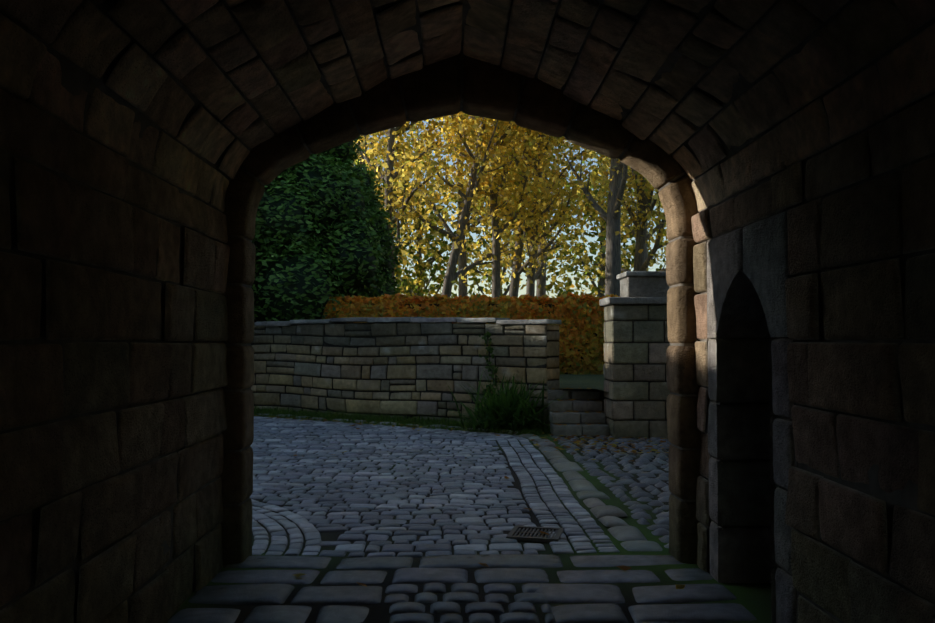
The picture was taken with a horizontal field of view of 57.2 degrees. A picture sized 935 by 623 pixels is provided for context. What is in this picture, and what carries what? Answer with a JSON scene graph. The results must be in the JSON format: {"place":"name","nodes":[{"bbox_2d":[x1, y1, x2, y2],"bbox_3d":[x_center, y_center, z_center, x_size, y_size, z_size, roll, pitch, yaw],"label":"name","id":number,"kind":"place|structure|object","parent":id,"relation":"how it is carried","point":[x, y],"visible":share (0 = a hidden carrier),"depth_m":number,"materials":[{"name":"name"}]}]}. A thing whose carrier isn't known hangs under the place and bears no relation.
{"place":"outdoors","nodes":[
{"label":"outdoors","id":0,"kind":"place"},
{"bbox_2d":[281,392,604,423],"bbox_3d":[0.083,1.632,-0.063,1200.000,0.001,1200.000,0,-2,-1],"label":"ground","id":1,"kind":"structure","parent":0,"point":[601,396],"depth_m":23.61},
{"bbox_2d":[254,405,550,435],"bbox_3d":[-4.174,2.123,18.195,13.313,0.189,1.049,-1,-2,33],"label":"verge moss","id":2,"kind":"object","parent":1,"relation":"on","point":[368,418],"visible":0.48,"depth_m":16.44,"materials":[{"name":"green plant"}]},
{"bbox_2d":[431,371,571,430],"bbox_3d":[0.739,1.551,15.173,2.607,1.098,2.393,-1,-2,36],"label":"strap leaf plant","id":3,"kind":"object","parent":2,"relation":"on","point":[510,409],"visible":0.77,"depth_m":14.88,"materials":[{"name":"green plant"}]},
{"bbox_2d":[251,322,559,427],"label":"courtyard wall","id":4,"kind":"structure","parent":1,"relation":"on","point":[397,369],"depth_m":16.93,"materials":[{"name":"stone"}]},
{"bbox_2d":[254,317,561,327],"bbox_3d":[-5.146,0.319,19.683,16.031,0.264,0.581,-1,-2,33],"label":"wall coping","id":5,"kind":"object","parent":4,"relation":"on","point":[503,321],"depth_m":16.76,"materials":[{"name":"stone"}]},
{"bbox_2d":[479,331,499,412],"bbox_3d":[0.402,1.225,15.686,0.427,1.772,0.261,0,-2,-1],"label":"ivy on wall","id":6,"kind":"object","parent":4,"relation":"attached to","point":[490,349],"visible":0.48,"depth_m":15.67,"materials":[{"name":"green plant"}]},
{"bbox_2d":[223,51,699,506],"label":"mortar joints","id":7,"kind":"object","parent":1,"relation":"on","point":[461,109],"visible":0.12,"depth_m":6.27,"materials":[{"name":"concrete"}]},
{"bbox_2d":[168,554,756,622],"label":"tunnel flagstones","id":8,"kind":"object","parent":1,"relation":"on","point":[270,591],"visible":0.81,"depth_m":5.43,"materials":[{"name":"grey stone"}]},
{"bbox_2d":[0,0,934,622],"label":"tunnel walls","id":9,"kind":"structure","parent":1,"relation":"on","point":[754,302],"depth_m":4.22,"materials":[{"name":"stone"}]},
{"bbox_2d":[220,53,700,565],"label":"arch ring voussoirs","id":10,"kind":"object","parent":9,"relation":"attached to","point":[431,91],"visible":0.48,"depth_m":6.25,"materials":[{"name":"stone"}]},
{"bbox_2d":[0,0,934,622],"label":"tunnel mortar shell","id":11,"kind":"object","parent":1,"relation":"on","point":[76,80],"visible":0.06,"depth_m":4.14},
{"bbox_2d":[255,388,684,588],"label":"fallen leaves","id":12,"kind":"object","parent":1,"relation":"on","point":[623,567],"visible":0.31,"depth_m":13.18,"materials":[{"name":"brown plant"}]},
{"bbox_2d":[171,427,771,622],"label":"joint moss","id":13,"kind":"object","parent":1,"relation":"on","point":[754,599],"visible":0.1,"depth_m":6.13,"materials":[{"name":"green plant"}]},
{"bbox_2d":[250,414,670,556],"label":"courtyard cobbles","id":14,"kind":"object","parent":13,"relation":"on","point":[472,521],"visible":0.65,"depth_m":9.14,"materials":[{"name":"grey stone"}]},
{"bbox_2d":[548,388,608,435],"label":"garden steps","id":15,"kind":"structure","parent":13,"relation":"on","point":[582,404],"depth_m":14.49,"materials":[{"name":"stone"}]},
{"label":"drain pit","id":16,"kind":"object","parent":13,"relation":"on","visible":0},
{"bbox_2d":[506,526,563,542],"bbox_3d":[0.563,1.835,7.065,0.420,0.031,0.420,0,-2,13],"label":"drain grate","id":17,"kind":"object","parent":16,"relation":"on","point":[527,533],"visible":0.94,"depth_m":7.04,"materials":[{"name":"metal"}]},
{"bbox_2d":[603,304,669,438],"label":"stone pillar","id":18,"kind":"structure","parent":1,"relation":"on","point":[636,344],"depth_m":13.98,"materials":[{"name":"grey stone"}]},
{"bbox_2d":[599,271,668,305],"bbox_3d":[4.348,-0.374,14.447,4.127,0.549,0.925,0,-2,-1],"label":"pillar cap","id":19,"kind":"object","parent":18,"relation":"on","point":[644,287],"visible":0.42,"depth_m":14.05,"materials":[{"name":"grey stone"}]},
{"bbox_2d":[354,116,667,297],"label":"sky","id":20,"kind":"structure","parent":0,"point":[590,239],"materials":[{"name":"white"}]},
{"bbox_2d":[557,374,608,392],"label":"lawn","id":21,"kind":"structure","parent":0,"point":[595,382],"depth_m":17.61,"materials":[{"name":"green plant"}]},
{"bbox_2d":[252,136,409,322],"bbox_3d":[-6.569,-3.311,24.131,9.759,13.903,8.336,0,-2,-1],"label":"yew tree","id":22,"kind":"object","parent":21,"relation":"on","point":[378,279],"depth_m":22.21,"materials":[{"name":"green plant"}]},
{"bbox_2d":[321,292,619,374],"bbox_3d":[2.144,0.730,22.323,13.000,1.800,1.160,0,-2,-1],"label":"hedge","id":23,"kind":"object","parent":21,"relation":"on","point":[549,305],"visible":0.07,"depth_m":21.74,"materials":[{"name":"orange plant"}]},
{"bbox_2d":[351,111,668,297],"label":"autumn tree leaves","id":24,"kind":"object","parent":21,"relation":"on","point":[576,196],"visible":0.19,"depth_m":34.49,"materials":[{"name":"yellow plant"}]},
{"bbox_2d":[354,114,668,297],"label":"tree branches","id":25,"kind":"object","parent":21,"relation":"on","point":[612,268],"visible":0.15,"depth_m":33.98,"materials":[{"name":"brown plant"}]}
]}

